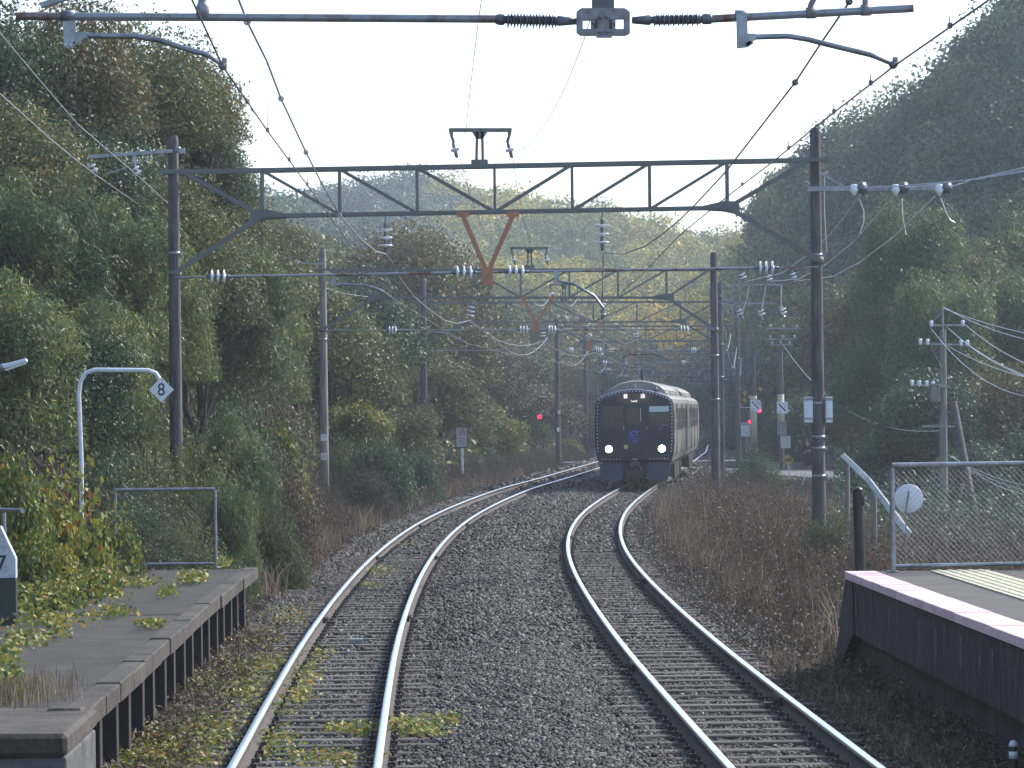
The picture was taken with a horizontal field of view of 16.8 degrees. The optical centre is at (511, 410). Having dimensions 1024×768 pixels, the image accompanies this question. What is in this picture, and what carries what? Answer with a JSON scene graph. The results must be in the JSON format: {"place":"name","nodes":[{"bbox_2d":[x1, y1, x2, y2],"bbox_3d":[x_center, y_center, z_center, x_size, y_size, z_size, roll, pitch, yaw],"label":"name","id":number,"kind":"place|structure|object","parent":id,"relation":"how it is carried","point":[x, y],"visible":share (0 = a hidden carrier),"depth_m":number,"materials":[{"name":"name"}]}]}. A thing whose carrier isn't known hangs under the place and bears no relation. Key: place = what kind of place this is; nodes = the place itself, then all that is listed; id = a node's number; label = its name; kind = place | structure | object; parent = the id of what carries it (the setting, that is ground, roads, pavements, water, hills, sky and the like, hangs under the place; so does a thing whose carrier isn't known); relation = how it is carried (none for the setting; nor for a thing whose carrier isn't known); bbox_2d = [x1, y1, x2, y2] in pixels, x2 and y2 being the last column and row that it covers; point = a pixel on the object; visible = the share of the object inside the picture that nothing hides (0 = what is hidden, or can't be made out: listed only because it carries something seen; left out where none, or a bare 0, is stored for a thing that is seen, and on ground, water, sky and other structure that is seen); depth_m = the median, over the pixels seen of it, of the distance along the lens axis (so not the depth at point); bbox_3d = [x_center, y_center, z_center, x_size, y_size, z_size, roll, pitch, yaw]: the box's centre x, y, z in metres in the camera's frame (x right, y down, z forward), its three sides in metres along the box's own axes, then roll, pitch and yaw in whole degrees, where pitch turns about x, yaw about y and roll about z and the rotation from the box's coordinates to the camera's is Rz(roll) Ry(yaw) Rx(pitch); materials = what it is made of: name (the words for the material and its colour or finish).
{"place":"outdoors","nodes":[
{"label":"outdoors","id":0,"kind":"place"},
{"bbox_2d":[0,0,1003,236],"label":"sky","id":1,"kind":"structure","parent":0,"point":[354,93],"materials":[{"name":"white"}]},
{"bbox_2d":[0,72,1023,513],"bbox_3d":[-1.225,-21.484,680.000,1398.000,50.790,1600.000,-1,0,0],"label":"ground","id":2,"kind":"structure","parent":0,"point":[798,466],"depth_m":245.12,"materials":[{"name":"soil"}]},
{"bbox_2d":[0,0,87,132],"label":"evergreen tree","id":3,"kind":"object","parent":2,"relation":"on","point":[7,59],"visible":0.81,"depth_m":69.36,"materials":[{"name":"green plant"}]},
{"bbox_2d":[0,705,96,767],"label":"platform","id":4,"kind":"structure","parent":2,"relation":"on","point":[58,736],"depth_m":23.46,"materials":[{"name":"concrete"}]},
{"bbox_2d":[0,264,101,475],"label":"bamboo clump","id":5,"kind":"object","parent":2,"relation":"on","point":[30,335],"visible":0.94,"depth_m":55.46,"materials":[{"name":"green plant"}]},
{"bbox_2d":[0,82,107,221],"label":"broadleaf tree","id":6,"kind":"object","parent":2,"relation":"on","point":[49,158],"visible":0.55,"depth_m":65.53,"materials":[{"name":"green plant"}]},
{"bbox_2d":[0,424,113,537],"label":"withered bush","id":7,"kind":"object","parent":2,"relation":"on","point":[58,472],"visible":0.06,"depth_m":52.03,"materials":[{"name":"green plant"}]},
{"bbox_2d":[0,158,120,332],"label":"bamboo clump","id":8,"kind":"object","parent":2,"relation":"on","point":[26,249],"visible":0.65,"depth_m":60.29,"materials":[{"name":"green plant"}]},
{"bbox_2d":[8,313,147,483],"bbox_3d":[-7.501,0.914,57.502,3.063,5.161,2.853,-1,0,13],"label":"evergreen tree","id":9,"kind":"object","parent":2,"relation":"on","point":[98,393],"visible":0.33,"depth_m":57.06,"materials":[{"name":"green plant"}]},
{"bbox_2d":[0,0,168,148],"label":"autumn tree","id":10,"kind":"object","parent":2,"relation":"on","point":[102,67],"visible":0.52,"depth_m":71.15,"materials":[{"name":"green plant"}]},
{"bbox_2d":[14,285,178,502],"bbox_3d":[-7.023,0.664,58.478,2.844,5.565,2.878,-1,0,-13],"label":"bamboo clump","id":11,"kind":"object","parent":2,"relation":"on","point":[147,425],"visible":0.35,"depth_m":58.17,"materials":[{"name":"green plant"}]},
{"bbox_2d":[23,105,182,237],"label":"evergreen tree","id":12,"kind":"object","parent":2,"relation":"on","point":[131,185],"visible":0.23,"depth_m":67.60,"materials":[{"name":"green plant"}]},
{"bbox_2d":[47,418,167,538],"bbox_3d":[-6.306,2.053,53.096,2.224,3.887,2.482,-1,0,32],"label":"evergreen bush","id":13,"kind":"object","parent":2,"relation":"on","point":[109,473],"visible":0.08,"depth_m":52.98,"materials":[{"name":"green plant"}]},
{"bbox_2d":[41,180,198,488],"bbox_3d":[-7.696,-0.422,63.135,3.638,7.474,3.784,-1,0,-40],"label":"bamboo clump","id":14,"kind":"object","parent":2,"relation":"on","point":[142,266],"visible":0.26,"depth_m":62.51,"materials":[{"name":"green plant"}]},
{"bbox_2d":[0,567,257,767],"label":"platform","id":15,"kind":"structure","parent":2,"relation":"on","point":[139,672],"depth_m":33.42,"materials":[{"name":"concrete"}]},
{"bbox_2d":[0,526,17,625],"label":"car stop post","id":16,"kind":"object","parent":15,"relation":"on","point":[8,586],"visible":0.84,"depth_m":35.44,"materials":[{"name":"white metal"}]},
{"bbox_2d":[0,433,66,571],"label":"bush","id":17,"kind":"object","parent":15,"relation":"on","point":[26,519],"visible":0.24,"depth_m":39.82,"materials":[{"name":"green plant"}]},
{"bbox_2d":[0,661,93,709],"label":"dry grass","id":18,"kind":"structure","parent":15,"relation":"on","point":[42,689],"depth_m":26.05,"materials":[{"name":"beige plant"}]},
{"bbox_2d":[11,521,86,611],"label":"bush","id":19,"kind":"object","parent":15,"relation":"on","point":[26,568],"visible":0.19,"depth_m":38.36,"materials":[{"name":"green plant"}]},
{"bbox_2d":[20,443,132,598],"bbox_3d":[-5.304,2.049,41.004,1.668,3.346,1.732,-1,0,36],"label":"bush","id":20,"kind":"object","parent":15,"relation":"on","point":[86,551],"visible":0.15,"depth_m":40.84,"materials":[{"name":"green plant"}]},
{"bbox_2d":[0,550,233,702],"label":"deck vine","id":21,"kind":"object","parent":15,"relation":"on","point":[59,626],"visible":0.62,"depth_m":36.65,"materials":[{"name":"green plant"}]},
{"bbox_2d":[88,492,147,575],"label":"bush","id":22,"kind":"object","parent":15,"relation":"on","point":[120,535],"visible":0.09,"depth_m":46.31,"materials":[{"name":"green plant"}]},
{"bbox_2d":[105,481,197,569],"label":"evergreen bush","id":23,"kind":"object","parent":2,"relation":"on","point":[150,530],"visible":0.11,"depth_m":49.88,"materials":[{"name":"green plant"}]},
{"bbox_2d":[63,1,257,454],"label":"broadleaf tree","id":24,"kind":"object","parent":2,"relation":"on","point":[182,114],"visible":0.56,"depth_m":75.48,"materials":[{"name":"green plant"}]},
{"bbox_2d":[111,436,209,551],"bbox_3d":[-5.563,2.233,55.121,2.381,3.667,2.154,-1,0,-37],"label":"leafy bush","id":25,"kind":"object","parent":2,"relation":"on","point":[162,485],"visible":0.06,"depth_m":54.84,"materials":[{"name":"green plant"}]},
{"bbox_2d":[100,210,228,495],"bbox_3d":[-6.931,0.318,65.002,3.252,8.155,3.342,-1,0,16],"label":"bamboo clump","id":26,"kind":"object","parent":2,"relation":"on","point":[200,366],"visible":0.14,"depth_m":64.60,"materials":[{"name":"green plant"}]},
{"bbox_2d":[113,487,219,568],"bbox_3d":[-4.792,1.634,48.000,1.492,1.133,0.115,-1,0,0],"label":"pipe fence","id":27,"kind":"object","parent":2,"relation":"on","point":[207,489],"visible":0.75,"depth_m":47.99,"materials":[{"name":"metal"}]},
{"bbox_2d":[116,142,254,495],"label":"broadleaf tree","id":28,"kind":"object","parent":2,"relation":"on","point":[191,213],"visible":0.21,"depth_m":69.75,"materials":[{"name":"green plant"}]},
{"bbox_2d":[140,30,260,454],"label":"autumn tree","id":29,"kind":"object","parent":2,"relation":"on","point":[244,137],"visible":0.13,"depth_m":81.96,"materials":[{"name":"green plant"}]},
{"bbox_2d":[138,135,265,433],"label":"evergreen tree","id":30,"kind":"object","parent":2,"relation":"on","point":[230,184],"visible":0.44,"depth_m":83.15,"materials":[{"name":"green plant"}]},
{"bbox_2d":[158,502,256,609],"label":"leafy bush","id":31,"kind":"object","parent":2,"relation":"on","point":[200,556],"visible":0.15,"depth_m":50.39,"materials":[{"name":"green plant"}]},
{"bbox_2d":[148,424,267,586],"bbox_3d":[-5.061,2.204,57.122,2.288,3.995,2.206,-1,0,-37],"label":"leafy bush","id":32,"kind":"object","parent":2,"relation":"on","point":[194,476],"visible":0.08,"depth_m":56.88,"materials":[{"name":"green plant"}]},
{"bbox_2d":[192,462,264,600],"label":"bamboo clump","id":33,"kind":"object","parent":2,"relation":"on","point":[236,535],"visible":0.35,"depth_m":53.78,"materials":[{"name":"green plant"}]},
{"bbox_2d":[155,221,304,425],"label":"bamboo clump","id":34,"kind":"object","parent":2,"relation":"on","point":[261,347],"visible":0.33,"depth_m":79.42,"materials":[{"name":"green plant"}]},
{"bbox_2d":[181,210,280,444],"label":"broadleaf tree","id":35,"kind":"object","parent":2,"relation":"on","point":[237,295],"visible":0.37,"depth_m":77.45,"materials":[{"name":"green plant"}]},
{"bbox_2d":[174,395,289,549],"bbox_3d":[-4.758,1.859,59.972,1.932,4.300,1.915,-1,0,40],"label":"bamboo clump","id":36,"kind":"object","parent":2,"relation":"on","point":[256,458],"visible":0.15,"depth_m":59.66,"materials":[{"name":"green plant"}]},
{"bbox_2d":[183,371,292,513],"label":"evergreen bush","id":37,"kind":"object","parent":2,"relation":"on","point":[242,414],"visible":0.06,"depth_m":67.90,"materials":[{"name":"green plant"}]},
{"bbox_2d":[191,300,320,426],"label":"bamboo clump","id":38,"kind":"object","parent":2,"relation":"on","point":[300,395],"visible":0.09,"depth_m":85.85,"materials":[{"name":"green plant"}]},
{"bbox_2d":[222,224,321,419],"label":"broadleaf tree","id":39,"kind":"object","parent":2,"relation":"on","point":[304,297],"visible":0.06,"depth_m":97.86,"materials":[{"name":"green plant"}]},
{"bbox_2d":[229,358,322,525],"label":"withered bush","id":40,"kind":"object","parent":2,"relation":"on","point":[272,409],"visible":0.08,"depth_m":76.08,"materials":[{"name":"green plant"}]},
{"bbox_2d":[247,489,315,589],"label":"leafy bush","id":41,"kind":"object","parent":2,"relation":"on","point":[291,555],"visible":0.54,"depth_m":57.66,"materials":[{"name":"green plant"}]},
{"bbox_2d":[259,411,323,549],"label":"vine covered bush","id":42,"kind":"object","parent":2,"relation":"on","point":[288,441],"visible":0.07,"depth_m":71.86,"materials":[{"name":"green plant"}]},
{"bbox_2d":[263,434,329,570],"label":"withered bush","id":43,"kind":"object","parent":2,"relation":"on","point":[294,504],"visible":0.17,"depth_m":63.94,"materials":[{"name":"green plant"}]},
{"bbox_2d":[0,131,596,503],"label":"bank undergrowth","id":44,"kind":"object","parent":2,"relation":"on","point":[335,250],"visible":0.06,"depth_m":110.45,"materials":[{"name":"green plant"}]},
{"bbox_2d":[42,430,596,634],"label":"verge weeds","id":45,"kind":"object","parent":2,"relation":"on","point":[539,464],"visible":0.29,"depth_m":105.70,"materials":[{"name":"brown plant"}]},
{"bbox_2d":[278,254,384,437],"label":"broadleaf tree","id":46,"kind":"object","parent":2,"relation":"on","point":[337,349],"visible":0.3,"depth_m":107.27,"materials":[{"name":"green plant"}]},
{"bbox_2d":[316,391,399,466],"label":"vine covered bush","id":47,"kind":"object","parent":2,"relation":"on","point":[356,424],"visible":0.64,"depth_m":108.36,"materials":[{"name":"green plant"}]},
{"bbox_2d":[300,315,419,422],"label":"broadleaf tree","id":48,"kind":"object","parent":2,"relation":"on","point":[376,379],"visible":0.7,"depth_m":111.11,"materials":[{"name":"green plant"}]},
{"bbox_2d":[239,161,486,267],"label":"hilltop wood","id":49,"kind":"object","parent":2,"relation":"on","point":[360,197],"visible":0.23,"depth_m":592.64,"materials":[{"name":"green plant"}]},
{"bbox_2d":[339,457,401,519],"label":"withered bush","id":50,"kind":"object","parent":2,"relation":"on","point":[373,492],"visible":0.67,"depth_m":93.82,"materials":[{"name":"brown plant"}]},
{"bbox_2d":[326,256,434,410],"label":"evergreen tree","id":51,"kind":"object","parent":2,"relation":"on","point":[387,306],"visible":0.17,"depth_m":126.98,"materials":[{"name":"green plant"}]},
{"bbox_2d":[341,425,425,509],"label":"evergreen bush","id":52,"kind":"object","parent":2,"relation":"on","point":[396,474],"visible":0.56,"depth_m":102.61,"materials":[{"name":"green plant"}]},
{"bbox_2d":[331,217,479,323],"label":"autumn tree","id":53,"kind":"object","parent":2,"relation":"on","point":[405,258],"visible":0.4,"depth_m":168.72,"materials":[{"name":"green plant"}]},
{"bbox_2d":[366,402,448,466],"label":"bush","id":54,"kind":"object","parent":2,"relation":"on","point":[414,434],"visible":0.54,"depth_m":119.55,"materials":[{"name":"green plant"}]},
{"bbox_2d":[386,293,461,381],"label":"broadleaf tree","id":55,"kind":"object","parent":2,"relation":"on","point":[440,354],"visible":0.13,"depth_m":147.48,"materials":[{"name":"green plant"}]},
{"bbox_2d":[371,217,505,335],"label":"autumn tree","id":56,"kind":"object","parent":2,"relation":"on","point":[478,288],"visible":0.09,"depth_m":181.28,"materials":[{"name":"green plant"}]},
{"bbox_2d":[390,351,492,451],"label":"broadleaf tree","id":57,"kind":"object","parent":2,"relation":"on","point":[449,398],"visible":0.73,"depth_m":141.17,"materials":[{"name":"green plant"}]},
{"bbox_2d":[398,287,505,392],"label":"autumn tree","id":58,"kind":"object","parent":2,"relation":"on","point":[480,358],"visible":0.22,"depth_m":159.20,"materials":[{"name":"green plant"}]},
{"bbox_2d":[16,0,913,69],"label":"overhead line gantry","id":59,"kind":"object","parent":2,"relation":"on","point":[602,16],"visible":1,"depth_m":20.58,"materials":[{"name":"metal"}]},
{"bbox_2d":[457,334,551,415],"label":"broadleaf tree","id":60,"kind":"object","parent":2,"relation":"on","point":[499,391],"visible":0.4,"depth_m":189.08,"materials":[{"name":"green plant"}]},
{"bbox_2d":[88,127,955,533],"bbox_3d":[0.188,-0.765,61.844,15.397,8.586,0.711,-1,0,0],"label":"overhead line gantry","id":61,"kind":"object","parent":2,"relation":"on","point":[814,403],"visible":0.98,"depth_m":61.81,"materials":[{"name":"metal"}]},
{"bbox_2d":[287,247,807,492],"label":"overhead line gantry","id":62,"kind":"object","parent":2,"relation":"on","point":[715,420],"visible":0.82,"depth_m":102.81,"materials":[{"name":"metal"}]},
{"bbox_2d":[120,432,990,767],"bbox_3d":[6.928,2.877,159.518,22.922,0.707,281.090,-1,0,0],"label":"ballast stones","id":63,"kind":"object","parent":2,"relation":"on","point":[498,601],"visible":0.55,"depth_m":42.07,"materials":[{"name":"grey gravel"}]},
{"bbox_2d":[103,626,284,767],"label":"platform foot weeds","id":64,"kind":"object","parent":63,"relation":"on","point":[167,715],"visible":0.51,"depth_m":34.17,"materials":[{"name":"green plant"}]},
{"bbox_2d":[109,540,468,767],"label":"creeping vine","id":65,"kind":"object","parent":63,"relation":"on","point":[409,724],"visible":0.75,"depth_m":31.60,"materials":[{"name":"green plant"}]},
{"bbox_2d":[193,461,599,767],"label":"railway track","id":66,"kind":"structure","parent":63,"relation":"on","point":[244,754],"depth_m":39.90,"materials":[{"name":"grey metal"}]},
{"bbox_2d":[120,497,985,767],"bbox_3d":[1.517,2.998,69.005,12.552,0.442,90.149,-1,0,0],"label":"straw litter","id":67,"kind":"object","parent":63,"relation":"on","point":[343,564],"visible":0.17,"depth_m":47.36,"materials":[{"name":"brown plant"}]},
{"bbox_2d":[544,434,908,767],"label":"railway track","id":68,"kind":"structure","parent":63,"relation":"on","point":[684,729],"depth_m":36.97,"materials":[{"name":"grey metal"}]},
{"bbox_2d":[595,354,698,486],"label":"commuter train","id":69,"kind":"object","parent":68,"relation":"on","point":[652,428],"visible":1,"depth_m":121.20,"materials":[{"name":"black metal"}]},
{"bbox_2d":[759,651,1023,767],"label":"wall foot weeds","id":70,"kind":"object","parent":63,"relation":"on","point":[870,686],"depth_m":31.09,"materials":[{"name":"brown plant"}]},
{"bbox_2d":[526,384,592,441],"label":"withered bush","id":71,"kind":"object","parent":2,"relation":"on","point":[568,422],"visible":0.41,"depth_m":214.16,"materials":[{"name":"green plant"}]},
{"bbox_2d":[417,278,726,471],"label":"overhead line gantry","id":72,"kind":"object","parent":2,"relation":"on","point":[588,348],"visible":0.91,"depth_m":139.81,"materials":[{"name":"metal"}]},
{"bbox_2d":[143,460,1021,767],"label":"tall dry grass","id":73,"kind":"structure","parent":2,"relation":"on","point":[365,520],"depth_m":54.28,"materials":[{"name":"brown plant"}]},
{"bbox_2d":[515,294,650,404],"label":"valley wood","id":74,"kind":"object","parent":2,"relation":"on","point":[560,314],"visible":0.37,"depth_m":322.13,"materials":[{"name":"green plant"}]},
{"bbox_2d":[408,170,758,391],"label":"hill wood","id":75,"kind":"object","parent":2,"relation":"on","point":[575,236],"visible":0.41,"depth_m":537.50,"materials":[{"name":"green plant"}]},
{"bbox_2d":[553,309,741,467],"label":"overhead line gantry","id":76,"kind":"object","parent":2,"relation":"on","point":[558,412],"visible":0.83,"depth_m":179.88,"materials":[{"name":"metal"}]},
{"bbox_2d":[583,331,746,457],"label":"overhead line gantry","id":77,"kind":"object","parent":2,"relation":"on","point":[742,368],"visible":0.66,"depth_m":219.88,"materials":[{"name":"metal"}]},
{"bbox_2d":[731,132,858,399],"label":"slope wood","id":78,"kind":"object","parent":2,"relation":"on","point":[765,212],"visible":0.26,"depth_m":257.85,"materials":[{"name":"green plant"}]},
{"bbox_2d":[757,383,849,466],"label":"evergreen tree","id":79,"kind":"object","parent":2,"relation":"on","point":[795,406],"visible":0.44,"depth_m":184.17,"materials":[{"name":"green plant"}]},
{"bbox_2d":[757,312,858,455],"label":"broadleaf tree","id":80,"kind":"object","parent":2,"relation":"on","point":[800,377],"visible":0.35,"depth_m":199.14,"materials":[{"name":"green plant"}]},
{"bbox_2d":[779,276,875,466],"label":"broadleaf tree","id":81,"kind":"object","parent":2,"relation":"on","point":[831,346],"visible":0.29,"depth_m":177.30,"materials":[{"name":"green plant"}]},
{"bbox_2d":[632,456,1023,759],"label":"dry weeds","id":82,"kind":"object","parent":2,"relation":"on","point":[807,558],"visible":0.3,"depth_m":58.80,"materials":[{"name":"brown plant"}]},
{"bbox_2d":[823,260,897,425],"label":"broadleaf tree","id":83,"kind":"object","parent":2,"relation":"on","point":[845,327],"visible":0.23,"depth_m":151.39,"materials":[{"name":"green plant"}]},
{"bbox_2d":[824,300,927,446],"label":"bamboo clump","id":84,"kind":"object","parent":2,"relation":"on","point":[847,390],"visible":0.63,"depth_m":141.28,"materials":[{"name":"green plant"}]},
{"bbox_2d":[757,0,1023,456],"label":"hill wood","id":85,"kind":"object","parent":2,"relation":"on","point":[889,146],"visible":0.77,"depth_m":236.58,"materials":[{"name":"green plant"}]},
{"bbox_2d":[844,431,938,494],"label":"evergreen tree","id":86,"kind":"object","parent":2,"relation":"on","point":[871,459],"visible":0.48,"depth_m":129.12,"materials":[{"name":"green plant"}]},
{"bbox_2d":[843,192,977,384],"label":"bamboo clump","id":87,"kind":"object","parent":2,"relation":"on","point":[912,247],"visible":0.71,"depth_m":140.91,"materials":[{"name":"green plant"}]},
{"bbox_2d":[858,361,993,492],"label":"evergreen tree","id":88,"kind":"object","parent":2,"relation":"on","point":[916,409],"visible":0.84,"depth_m":127.21,"materials":[{"name":"green plant"}]},
{"bbox_2d":[834,569,1023,767],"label":"platform","id":89,"kind":"structure","parent":2,"relation":"on","point":[953,640],"depth_m":31.24,"materials":[{"name":"concrete"}]},
{"bbox_2d":[887,461,1023,572],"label":"chain link fence","id":90,"kind":"object","parent":89,"relation":"on","point":[893,564],"visible":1,"depth_m":36.86,"materials":[{"name":"metal"}]},
{"bbox_2d":[880,266,1002,387],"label":"bamboo clump","id":91,"kind":"object","parent":2,"relation":"on","point":[910,321],"visible":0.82,"depth_m":133.03,"materials":[{"name":"green plant"}]},
{"bbox_2d":[910,307,977,516],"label":"utility pole","id":92,"kind":"object","parent":2,"relation":"on","point":[938,392],"visible":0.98,"depth_m":111.86,"materials":[{"name":"concrete"}]},
{"bbox_2d":[923,436,1023,507],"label":"evergreen tree","id":93,"kind":"object","parent":2,"relation":"on","point":[983,457],"visible":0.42,"depth_m":119.30,"materials":[{"name":"green plant"}]},
{"bbox_2d":[923,234,1023,391],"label":"broadleaf tree","id":94,"kind":"object","parent":2,"relation":"on","point":[973,264],"visible":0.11,"depth_m":145.47,"materials":[{"name":"green plant"}]},
{"bbox_2d":[937,253,1023,434],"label":"bamboo clump","id":95,"kind":"object","parent":2,"relation":"on","point":[1013,347],"visible":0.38,"depth_m":136.18,"materials":[{"name":"green plant"}]},
{"bbox_2d":[947,355,1023,460],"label":"autumn tree","id":96,"kind":"object","parent":2,"relation":"on","point":[1007,408],"visible":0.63,"depth_m":128.65,"materials":[{"name":"green plant"}]},
{"bbox_2d":[957,195,1023,331],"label":"bamboo clump","id":97,"kind":"object","parent":2,"relation":"on","point":[1009,243],"visible":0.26,"depth_m":149.01,"materials":[{"name":"green plant"}]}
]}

